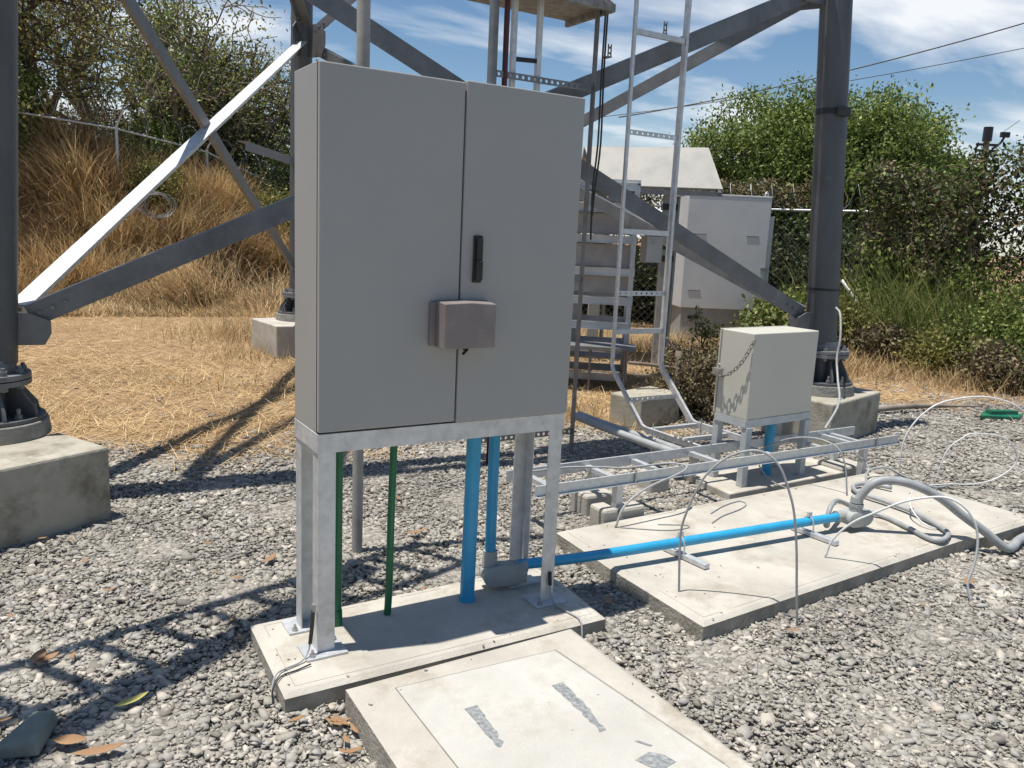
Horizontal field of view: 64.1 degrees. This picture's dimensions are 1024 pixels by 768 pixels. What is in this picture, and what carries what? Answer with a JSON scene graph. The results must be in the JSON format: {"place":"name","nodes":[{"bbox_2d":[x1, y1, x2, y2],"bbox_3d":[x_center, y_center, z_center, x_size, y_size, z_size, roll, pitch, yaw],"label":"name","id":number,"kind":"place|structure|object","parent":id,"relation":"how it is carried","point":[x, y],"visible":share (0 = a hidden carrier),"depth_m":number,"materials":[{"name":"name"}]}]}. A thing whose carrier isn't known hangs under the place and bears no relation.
{"place":"outdoors","nodes":[
{"label":"outdoors","id":0,"kind":"place"},
{"bbox_2d":[0,156,1023,767],"bbox_3d":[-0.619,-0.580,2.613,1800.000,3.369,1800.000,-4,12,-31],"label":"ground","id":1,"kind":"structure","parent":0,"point":[148,346],"depth_m":5.22,"materials":[{"name":"gravel"}]},
{"bbox_2d":[30,648,46,662],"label":"fallen leaf","id":2,"kind":"object","parent":1,"relation":"on","point":[38,655],"visible":1,"depth_m":2.89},
{"bbox_2d":[18,56,72,157],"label":"shrub","id":3,"kind":"object","parent":1,"relation":"on","point":[24,81],"visible":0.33,"depth_m":14.78,"materials":[{"name":"green plant"}]},
{"bbox_2d":[35,651,58,662],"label":"fallen leaf","id":4,"kind":"object","parent":1,"relation":"on","point":[48,656],"visible":1,"depth_m":2.88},
{"bbox_2d":[18,1,90,145],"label":"scrub tree","id":5,"kind":"object","parent":1,"relation":"on","point":[29,55],"visible":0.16,"depth_m":14.79,"materials":[{"name":"green plant"}]},
{"bbox_2d":[0,433,110,552],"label":"concrete footing","id":6,"kind":"object","parent":1,"relation":"on","point":[52,484],"visible":0.76,"depth_m":4.03,"materials":[{"name":"concrete"}]},
{"bbox_2d":[18,0,150,135],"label":"scrub tree","id":7,"kind":"object","parent":1,"relation":"on","point":[29,47],"visible":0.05,"depth_m":20.02,"materials":[{"name":"green plant"}]},
{"bbox_2d":[18,0,170,154],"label":"scrub tree","id":8,"kind":"object","parent":1,"relation":"on","point":[22,21],"visible":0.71,"depth_m":14.93,"materials":[{"name":"green plant"}]},
{"bbox_2d":[72,742,124,754],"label":"fallen leaf","id":9,"kind":"object","parent":1,"relation":"on","point":[98,749],"visible":1,"depth_m":2.40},
{"bbox_2d":[18,91,284,191],"bbox_3d":[-7.357,-4.117,15.649,8.697,3.694,1.091,-7,14,-41],"label":"chain link fence","id":10,"kind":"object","parent":1,"relation":"on","point":[116,128],"visible":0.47,"depth_m":15.11,"materials":[{"name":"metal"}]},
{"bbox_2d":[18,79,289,317],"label":"tall dry grass","id":11,"kind":"structure","parent":1,"relation":"on","point":[68,193],"depth_m":14.44,"materials":[{"name":"plant"}]},
{"bbox_2d":[139,191,176,218],"bbox_3d":[-6.211,-3.138,14.325,0.624,0.467,0.233,-4,12,-31],"label":"wire coil","id":12,"kind":"object","parent":11,"relation":"on","point":[160,217],"visible":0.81,"depth_m":14.33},
{"bbox_2d":[18,0,290,152],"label":"scrub tree","id":13,"kind":"object","parent":1,"relation":"on","point":[141,47],"visible":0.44,"depth_m":16.37,"materials":[{"name":"green plant"}]},
{"bbox_2d":[97,107,211,172],"bbox_3d":[-7.463,-4.647,16.718,2.511,2.097,2.692,-4,12,-31],"label":"shrub","id":14,"kind":"object","parent":1,"relation":"on","point":[159,134],"visible":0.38,"depth_m":16.23,"materials":[{"name":"green plant"}]},
{"bbox_2d":[113,150,199,213],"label":"scrub bush","id":15,"kind":"object","parent":1,"relation":"on","point":[151,169],"visible":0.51,"depth_m":14.99,"materials":[{"name":"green plant"}]},
{"bbox_2d":[55,0,274,178],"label":"scrub tree","id":16,"kind":"object","parent":1,"relation":"on","point":[185,67],"visible":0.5,"depth_m":16.28,"materials":[{"name":"green plant"}]},
{"bbox_2d":[88,30,289,187],"bbox_3d":[-6.590,-5.347,19.392,5.508,5.345,6.680,5,11,14],"label":"scrub tree","id":17,"kind":"object","parent":1,"relation":"on","point":[235,121],"visible":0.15,"depth_m":17.64,"materials":[{"name":"green plant"}]},
{"bbox_2d":[116,0,289,183],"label":"scrub tree","id":18,"kind":"object","parent":1,"relation":"on","point":[232,59],"visible":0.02,"depth_m":22.11,"materials":[{"name":"green plant"}]},
{"bbox_2d":[148,110,259,182],"bbox_3d":[-6.710,-4.492,17.451,2.619,2.684,2.909,-7,14,-42],"label":"shrub","id":19,"kind":"object","parent":1,"relation":"on","point":[220,163],"visible":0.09,"depth_m":17.44,"materials":[{"name":"green plant"}]},
{"bbox_2d":[141,4,323,179],"bbox_3d":[-6.264,-6.305,19.508,4.952,4.585,5.086,7,11,23],"label":"scrub tree","id":20,"kind":"object","parent":1,"relation":"on","point":[265,66],"visible":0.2,"depth_m":18.13,"materials":[{"name":"green plant"}]},
{"bbox_2d":[207,79,289,195],"bbox_3d":[-4.812,-5.078,19.802,6.069,5.243,5.642,-4,12,-31],"label":"scrub tree","id":21,"kind":"object","parent":1,"relation":"on","point":[282,145],"visible":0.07,"depth_m":18.24,"materials":[{"name":"green plant"}]},
{"bbox_2d":[228,142,289,197],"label":"shrub","id":22,"kind":"object","parent":1,"relation":"on","point":[284,182],"visible":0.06,"depth_m":17.14,"materials":[{"name":"green plant"}]},
{"bbox_2d":[237,181,289,241],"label":"shrub","id":23,"kind":"object","parent":1,"relation":"on","point":[268,199],"visible":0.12,"depth_m":15.87,"materials":[{"name":"green plant"}]},
{"bbox_2d":[252,318,294,358],"bbox_3d":[-2.600,-0.533,10.055,0.997,0.485,0.998,-4,12,-31],"label":"concrete footing","id":24,"kind":"object","parent":1,"relation":"on","point":[278,335],"visible":0.27,"depth_m":9.57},
{"bbox_2d":[352,0,370,552],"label":"steel post","id":25,"kind":"object","parent":1,"relation":"on","point":[363,36],"depth_m":3.91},
{"bbox_2d":[250,568,605,716],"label":"concrete slab","id":26,"kind":"structure","parent":1,"relation":"on","point":[445,624],"depth_m":3.09,"materials":[{"name":"concrete"}]},
{"bbox_2d":[271,663,310,703],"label":"earth wire","id":27,"kind":"object","parent":26,"relation":"on","point":[282,676],"visible":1,"depth_m":2.75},
{"bbox_2d":[335,452,342,626],"bbox_3d":[-0.654,0.526,3.067,0.044,0.807,0.048,-4,12,-31],"label":"green conduit","id":28,"kind":"object","parent":26,"relation":"on","point":[338,539],"visible":0.53,"depth_m":3.06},
{"bbox_2d":[384,446,397,615],"bbox_3d":[-0.469,0.515,3.174,0.030,0.807,0.051,9,12,31],"label":"green conduit","id":29,"kind":"object","parent":26,"relation":"on","point":[390,529],"visible":0.9,"depth_m":3.17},
{"bbox_2d":[281,60,584,662],"bbox_3d":[-0.266,-0.070,3.065,1.103,2.011,0.395,-4,12,-31],"label":"electrical cabinet","id":30,"kind":"object","parent":26,"relation":"on","point":[436,223],"visible":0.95,"depth_m":2.86,"materials":[{"name":"metal"}]},
{"bbox_2d":[271,603,315,702],"bbox_3d":[-0.753,0.920,2.804,0.046,0.264,0.234,6,11,19],"label":"earth wire","id":31,"kind":"object","parent":30,"relation":"attached to","point":[313,611],"visible":1,"depth_m":2.87,"materials":[{"name":"metal"}]},
{"bbox_2d":[548,572,582,637],"bbox_3d":[0.223,0.899,3.311,0.026,0.207,0.246,-5,13,-34],"label":"earth wire","id":32,"kind":"object","parent":30,"relation":"attached to","point":[550,584],"visible":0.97,"depth_m":3.36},
{"bbox_2d":[459,437,481,602],"bbox_3d":[-0.167,0.501,3.325,0.074,0.807,0.071,-4,12,-31],"label":"blue riser","id":33,"kind":"object","parent":26,"relation":"on","point":[470,514],"visible":0.9,"depth_m":3.31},
{"bbox_2d":[0,369,1023,767],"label":"gravel","id":34,"kind":"structure","parent":1,"relation":"on","point":[908,585],"depth_m":3.39,"materials":[{"name":"gravel"}]},
{"bbox_2d":[0,710,57,758],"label":"slate piece","id":35,"kind":"object","parent":34,"relation":"on","point":[29,735],"visible":1,"depth_m":2.41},
{"bbox_2d":[52,734,86,744],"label":"fallen leaf","id":36,"kind":"object","parent":34,"relation":"on","point":[69,739],"visible":1,"depth_m":2.44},
{"bbox_2d":[114,691,147,705],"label":"fallen leaf","id":37,"kind":"object","parent":34,"relation":"on","point":[131,699],"visible":1,"depth_m":2.65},
{"bbox_2d":[263,553,275,561],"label":"fallen leaf","id":38,"kind":"object","parent":34,"relation":"on","point":[270,557],"visible":1,"depth_m":3.82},
{"bbox_2d":[289,715,304,720],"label":"fallen leaf","id":39,"kind":"object","parent":34,"relation":"on","point":[297,718],"visible":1,"depth_m":2.60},
{"bbox_2d":[334,715,349,724],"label":"fallen leaf","id":40,"kind":"object","parent":34,"relation":"on","point":[342,721],"visible":1,"depth_m":2.60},
{"bbox_2d":[341,747,362,752],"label":"fallen leaf","id":41,"kind":"object","parent":34,"relation":"on","point":[353,749],"visible":1,"depth_m":2.45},
{"bbox_2d":[350,722,358,732],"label":"fallen leaf","id":42,"kind":"object","parent":34,"relation":"on","point":[353,728],"visible":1,"depth_m":2.56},
{"bbox_2d":[468,0,615,465],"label":"access frame","id":43,"kind":"object","parent":34,"relation":"on","point":[570,13],"visible":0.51,"depth_m":5.40,"materials":[{"name":"metal"}]},
{"bbox_2d":[486,0,510,464],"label":"red pipe","id":44,"kind":"object","parent":43,"relation":"attached to","point":[506,40],"visible":0.24,"depth_m":5.08,"materials":[{"name":"metal"}]},
{"bbox_2d":[590,14,608,239],"bbox_3d":[0.597,-1.858,5.508,0.048,1.750,0.029,-4,12,-31],"label":"hanging cable","id":45,"kind":"object","parent":43,"relation":"hanging from","point":[602,94],"visible":0.98,"depth_m":5.51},
{"bbox_2d":[570,488,611,516],"bbox_3d":[0.464,0.693,4.762,0.200,0.160,0.170,-4,12,-31],"label":"concrete stub","id":46,"kind":"object","parent":34,"relation":"on","point":[581,502],"visible":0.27,"depth_m":4.69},
{"bbox_2d":[589,502,617,525],"bbox_3d":[0.500,0.745,4.492,0.100,0.160,0.140,-4,12,-31],"label":"concrete stub","id":47,"kind":"object","parent":34,"relation":"on","point":[601,512],"visible":0.51,"depth_m":4.44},
{"bbox_2d":[637,469,668,492],"bbox_3d":[0.905,0.627,5.227,0.160,0.160,0.140,-4,12,-31],"label":"concrete stub","id":48,"kind":"object","parent":34,"relation":"on","point":[663,486],"visible":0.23,"depth_m":5.17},
{"bbox_2d":[504,426,899,507],"bbox_3d":[1.339,0.553,5.117,3.040,0.307,0.329,-4,12,-31],"label":"cable tray","id":49,"kind":"object","parent":34,"relation":"on","point":[837,437],"visible":0.66,"depth_m":4.95,"materials":[{"name":"metal"}]},
{"bbox_2d":[683,457,852,499],"bbox_3d":[1.756,0.648,5.563,1.239,0.095,0.460,-4,12,-31],"label":"concrete pad","id":50,"kind":"object","parent":34,"relation":"on","point":[722,484],"visible":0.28,"depth_m":5.41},
{"bbox_2d":[708,326,818,486],"bbox_3d":[1.643,0.130,5.370,0.708,0.981,0.291,-4,13,-33],"label":"cabinet","id":51,"kind":"object","parent":50,"relation":"on","point":[763,373],"visible":0.98,"depth_m":5.21,"materials":[{"name":"metal"}]},
{"bbox_2d":[761,416,775,474],"bbox_3d":[1.720,0.421,5.480,0.064,0.489,0.064,-4,12,-31],"label":"blue riser","id":52,"kind":"object","parent":50,"relation":"on","point":[769,436],"visible":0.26,"depth_m":5.45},
{"bbox_2d":[899,396,1023,476],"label":"loose wire","id":53,"kind":"object","parent":34,"relation":"on","point":[923,413],"visible":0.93,"depth_m":5.50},
{"bbox_2d":[980,409,1022,419],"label":"plastic scrap","id":54,"kind":"object","parent":34,"relation":"on","point":[1002,414],"visible":1,"depth_m":7.95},
{"bbox_2d":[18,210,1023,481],"bbox_3d":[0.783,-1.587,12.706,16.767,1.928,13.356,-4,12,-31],"label":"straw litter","id":55,"kind":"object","parent":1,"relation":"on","point":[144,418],"visible":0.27,"depth_m":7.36,"materials":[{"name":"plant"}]},
{"bbox_2d":[345,629,753,767],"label":"manhole surround","id":56,"kind":"object","parent":1,"relation":"on","point":[492,709],"visible":1,"depth_m":2.52,"materials":[{"name":"concrete"}]},
{"bbox_2d":[129,298,1023,437],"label":"dry tussocks","id":57,"kind":"object","parent":1,"relation":"on","point":[861,365],"visible":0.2,"depth_m":10.15,"materials":[{"name":"yellow plant"}]},
{"bbox_2d":[570,340,635,390],"bbox_3d":[0.772,-0.170,8.402,0.950,0.490,0.400,4,11,5],"label":"bench","id":58,"kind":"object","parent":1,"relation":"on","point":[606,346],"visible":0.53,"depth_m":8.23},
{"bbox_2d":[569,179,640,386],"bbox_3d":[0.641,-1.102,8.836,1.314,2.150,0.698,4,11,5],"label":"equipment rack","id":59,"kind":"object","parent":1,"relation":"on","point":[600,273],"visible":0.29,"depth_m":8.51,"materials":[{"name":"metal"}]},
{"bbox_2d":[577,233,655,321],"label":"hedge bush","id":60,"kind":"object","parent":1,"relation":"on","point":[609,307],"visible":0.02,"depth_m":15.08,"materials":[{"name":"green plant"}]},
{"bbox_2d":[616,501,644,519],"bbox_3d":[0.647,0.743,4.569,0.170,0.150,0.100,-4,12,-31],"label":"concrete stub","id":61,"kind":"object","parent":1,"relation":"on","point":[633,509],"visible":0.43,"depth_m":4.52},
{"bbox_2d":[611,235,671,324],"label":"hedge bush","id":62,"kind":"object","parent":1,"relation":"on","point":[648,286],"visible":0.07,"depth_m":15.20,"materials":[{"name":"green plant"}]},
{"bbox_2d":[609,386,679,430],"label":"concrete block","id":63,"kind":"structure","parent":1,"relation":"on","point":[651,412],"depth_m":6.94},
{"bbox_2d":[582,146,722,363],"bbox_3d":[1.679,-1.686,10.637,1.691,2.733,1.136,2,11,-2],"label":"canopy","id":64,"kind":"object","parent":1,"relation":"on","point":[650,168],"visible":0.46,"depth_m":10.13,"materials":[{"name":"white metal"}]},
{"bbox_2d":[628,337,685,391],"bbox_3d":[1.288,-0.036,7.252,0.559,0.754,0.195,1,11,-10],"label":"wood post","id":65,"kind":"object","parent":1,"relation":"on","point":[675,381],"visible":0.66,"depth_m":7.27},
{"bbox_2d":[634,336,733,425],"bbox_3d":[1.766,0.129,7.542,1.367,1.191,1.331,5,11,13],"label":"dead bush","id":66,"kind":"object","parent":1,"relation":"on","point":[697,383],"visible":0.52,"depth_m":7.33,"materials":[{"name":"brown plant"}]},
{"bbox_2d":[685,305,723,350],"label":"weed plant","id":67,"kind":"object","parent":1,"relation":"on","point":[705,333],"visible":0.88,"depth_m":10.98,"materials":[{"name":"green plant"}]},
{"bbox_2d":[669,190,774,340],"bbox_3d":[3.349,-1.885,13.225,1.469,2.432,0.685,3,11,-1],"label":"white cabinet","id":68,"kind":"object","parent":1,"relation":"on","point":[738,229],"visible":0.66,"depth_m":12.89,"materials":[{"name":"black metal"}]},
{"bbox_2d":[673,71,816,242],"bbox_3d":[4.982,-3.668,16.604,3.888,4.852,3.909,-4,12,-31],"label":"leafy tree","id":69,"kind":"object","parent":1,"relation":"on","point":[724,148],"visible":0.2,"depth_m":15.49,"materials":[{"name":"green plant"}]},
{"bbox_2d":[730,283,806,326],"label":"shrub","id":70,"kind":"object","parent":1,"relation":"on","point":[763,313],"visible":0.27,"depth_m":12.37,"materials":[{"name":"green plant"}]},
{"bbox_2d":[556,472,1023,640],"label":"concrete slab","id":71,"kind":"structure","parent":1,"relation":"on","point":[742,591],"depth_m":4.09,"materials":[{"name":"concrete"}]},
{"bbox_2d":[533,462,687,527],"bbox_3d":[0.545,0.587,4.523,0.926,0.248,0.461,-4,12,-31],"label":"loose wire","id":72,"kind":"object","parent":71,"relation":"on","point":[640,492],"visible":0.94,"depth_m":4.59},
{"bbox_2d":[620,524,689,530],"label":"loose wire","id":73,"kind":"object","parent":71,"relation":"on","point":[659,529],"visible":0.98,"depth_m":4.28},
{"bbox_2d":[479,436,873,586],"bbox_3d":[0.939,0.441,3.879,2.304,0.794,0.272,-3,12,-26],"label":"blue pipe run","id":74,"kind":"object","parent":71,"relation":"on","point":[493,572],"visible":0.97,"depth_m":3.74,"materials":[{"name":"plastic"}]},
{"bbox_2d":[711,500,746,522],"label":"loose wire","id":75,"kind":"object","parent":71,"relation":"on","point":[729,512],"visible":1,"depth_m":4.65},
{"bbox_2d":[678,449,797,625],"bbox_3d":[0.971,0.635,3.435,0.522,0.749,0.011,5,11,14],"label":"loose wire","id":76,"kind":"object","parent":71,"relation":"on","point":[791,500],"visible":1,"depth_m":3.40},
{"bbox_2d":[759,437,847,495],"bbox_3d":[1.848,0.508,5.181,0.574,0.366,0.070,9,12,31],"label":"loose wire","id":77,"kind":"object","parent":71,"relation":"on","point":[811,438],"visible":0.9,"depth_m":5.14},
{"bbox_2d":[823,481,950,542],"bbox_3d":[2.197,0.684,4.672,0.595,0.146,1.086,9,12,30],"label":"grey hose","id":78,"kind":"object","parent":71,"relation":"on","point":[945,530],"visible":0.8,"depth_m":4.55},
{"bbox_2d":[824,496,978,601],"bbox_3d":[1.836,0.732,3.855,0.649,0.478,0.012,8,12,24],"label":"loose wire","id":79,"kind":"object","parent":71,"relation":"on","point":[920,498],"visible":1,"depth_m":3.76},
{"bbox_2d":[865,466,947,488],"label":"loose wire","id":80,"kind":"object","parent":71,"relation":"on","point":[896,472],"visible":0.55,"depth_m":5.48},
{"bbox_2d":[909,489,936,528],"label":"loose wire","id":81,"kind":"object","parent":71,"relation":"on","point":[916,515],"visible":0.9,"depth_m":4.57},
{"bbox_2d":[722,90,879,253],"bbox_3d":[5.672,-3.430,15.946,3.670,4.645,3.615,-4,12,-31],"label":"leafy tree","id":82,"kind":"object","parent":1,"relation":"on","point":[796,172],"visible":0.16,"depth_m":14.95,"materials":[{"name":"green plant"}]},
{"bbox_2d":[579,183,1023,327],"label":"chain link fence","id":83,"kind":"object","parent":1,"relation":"on","point":[809,210],"visible":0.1,"depth_m":13.06,"materials":[{"name":"metal"}]},
{"bbox_2d":[607,177,811,212],"bbox_3d":[2.740,-3.252,13.828,5.213,0.594,1.236,5,11,14],"label":"creeper","id":84,"kind":"object","parent":83,"relation":"attached to","point":[762,191],"visible":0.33,"depth_m":13.32,"materials":[{"name":"green plant"}]},
{"bbox_2d":[768,211,859,293],"bbox_3d":[4.517,-1.649,14.894,3.368,3.093,3.717,8,12,26],"label":"hedge bush","id":85,"kind":"object","parent":1,"relation":"on","point":[776,264],"visible":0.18,"depth_m":14.13,"materials":[{"name":"green plant"}]},
{"bbox_2d":[752,387,880,445],"bbox_3d":[2.639,0.283,7.076,0.982,0.460,0.749,-7,14,-41],"label":"concrete footing","id":86,"kind":"object","parent":1,"relation":"on","point":[858,410],"visible":0.26,"depth_m":6.74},
{"bbox_2d":[0,0,853,445],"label":"lattice tower","id":87,"kind":"structure","parent":86,"relation":"on","point":[30,312],"depth_m":6.11,"materials":[{"name":"metal"}]},
{"bbox_2d":[606,44,611,58],"bbox_3d":[0.664,-2.313,5.683,0.040,0.085,0.065,-4,12,-31],"label":"beam clip","id":88,"kind":"object","parent":87,"relation":"attached to","point":[608,52],"visible":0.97,"depth_m":5.66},
{"bbox_2d":[640,235,662,266],"bbox_3d":[1.046,-0.994,6.121,0.160,0.230,0.080,-4,12,-31],"label":"junction box","id":89,"kind":"object","parent":87,"relation":"attached to","point":[651,249],"visible":0.99,"depth_m":6.09,"materials":[{"name":"grey plastic"}]},
{"bbox_2d":[610,0,752,481],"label":"cable ladder","id":90,"kind":"object","parent":87,"relation":"attached to","point":[661,330],"visible":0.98,"depth_m":5.85,"materials":[{"name":"metal"}]},
{"bbox_2d":[570,411,683,450],"bbox_3d":[0.815,0.340,5.789,0.175,0.124,1.018,-7,14,-41],"label":"conduit pair","id":91,"kind":"object","parent":90,"relation":"attached to","point":[642,439],"visible":0.94,"depth_m":5.77},
{"bbox_2d":[824,307,841,429],"bbox_3d":[2.487,-0.151,6.251,0.106,0.796,1.169,7,11,20],"label":"leg wire","id":92,"kind":"object","parent":87,"relation":"hanging from","point":[837,376],"visible":1,"depth_m":6.52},
{"bbox_2d":[817,457,856,475],"bbox_3d":[2.337,0.608,5.815,0.260,0.115,0.220,-4,12,-31],"label":"concrete stub","id":93,"kind":"object","parent":1,"relation":"on","point":[838,464],"visible":0.47,"depth_m":5.75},
{"bbox_2d":[785,284,910,355],"bbox_3d":[4.755,-0.770,12.043,1.702,1.433,1.811,5,11,14],"label":"scrub bush","id":94,"kind":"object","parent":1,"relation":"on","point":[847,318],"visible":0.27,"depth_m":11.49,"materials":[{"name":"green plant"}]},
{"bbox_2d":[772,74,975,259],"bbox_3d":[6.593,-3.368,15.325,3.852,4.895,3.915,-4,12,-31],"label":"leafy tree","id":95,"kind":"object","parent":1,"relation":"on","point":[898,133],"visible":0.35,"depth_m":14.26,"materials":[{"name":"green plant"}]},
{"bbox_2d":[838,316,913,371],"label":"scrub bush","id":96,"kind":"object","parent":1,"relation":"on","point":[876,338],"visible":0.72,"depth_m":11.03,"materials":[{"name":"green plant"}]},
{"bbox_2d":[771,213,990,320],"bbox_3d":[6.073,-1.579,13.533,3.665,2.991,3.738,2,11,-4],"label":"hedge bush","id":97,"kind":"object","parent":1,"relation":"on","point":[847,247],"visible":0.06,"depth_m":13.05,"materials":[{"name":"green plant"}]},
{"bbox_2d":[763,235,1023,361],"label":"green weeds","id":98,"kind":"object","parent":1,"relation":"on","point":[903,313],"visible":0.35,"depth_m":11.10,"materials":[{"name":"green plant"}]},
{"bbox_2d":[842,140,995,266],"bbox_3d":[7.268,-2.630,14.858,2.615,3.640,3.137,7,11,21],"label":"leafy tree","id":99,"kind":"object","parent":1,"relation":"on","point":[954,160],"visible":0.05,"depth_m":14.26,"materials":[{"name":"green plant"}]},
{"bbox_2d":[878,403,982,411],"bbox_3d":[4.067,0.236,8.143,1.461,0.103,0.124,-1,11,-17],"label":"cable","id":100,"kind":"object","parent":1,"relation":"on","point":[882,408],"visible":0.84,"depth_m":8.07,"materials":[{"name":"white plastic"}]},
{"bbox_2d":[840,135,1023,327],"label":"vine hedge","id":101,"kind":"object","parent":1,"relation":"on","point":[941,203],"visible":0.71,"depth_m":11.41,"materials":[{"name":"green plant"}]},
{"bbox_2d":[855,476,1023,552],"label":"grey hose","id":102,"kind":"object","parent":1,"relation":"on","point":[868,487],"visible":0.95,"depth_m":4.34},
{"bbox_2d":[884,318,1008,380],"bbox_3d":[5.629,-0.344,10.629,1.435,1.139,1.559,5,11,10],"label":"scrub bush","id":103,"kind":"object","parent":1,"relation":"on","point":[919,344],"visible":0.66,"depth_m":10.37,"materials":[{"name":"green plant"}]},
{"bbox_2d":[916,280,1023,371],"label":"scrub bush","id":104,"kind":"object","parent":1,"relation":"on","point":[996,316],"visible":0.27,"depth_m":10.40,"materials":[{"name":"green plant"}]},
{"bbox_2d":[930,433,1017,485],"bbox_3d":[3.135,0.519,5.541,0.582,0.387,0.026,2,11,-2],"label":"loose wire","id":105,"kind":"object","parent":1,"relation":"on","point":[934,484],"visible":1,"depth_m":5.54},
{"bbox_2d":[946,336,1023,394],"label":"scrub bush","id":106,"kind":"object","parent":1,"relation":"on","point":[994,357],"visible":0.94,"depth_m":9.58,"materials":[{"name":"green plant"}]},
{"bbox_2d":[968,120,1019,274],"bbox_3d":[14.151,-5.068,24.430,1.137,5.480,0.256,3,11,4],"label":"lamp pole","id":107,"kind":"object","parent":1,"relation":"on","point":[987,134],"visible":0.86,"depth_m":23.99,"materials":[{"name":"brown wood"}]},
{"bbox_2d":[981,309,1023,374],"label":"shrub","id":108,"kind":"object","parent":1,"relation":"on","point":[1019,340],"visible":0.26,"depth_m":9.77,"materials":[{"name":"green plant"}]},
{"bbox_2d":[20,0,1023,256],"label":"sky","id":109,"kind":"structure","parent":0,"point":[454,34],"materials":[{"name":"blue"}]},
{"bbox_2d":[604,48,1023,116],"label":"overhead wire","id":110,"kind":"object","parent":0,"point":[849,80],"visible":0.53,"depth_m":28.96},
{"bbox_2d":[619,23,1023,117],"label":"overhead wire","id":111,"kind":"object","parent":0,"point":[850,70],"visible":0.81,"depth_m":27.94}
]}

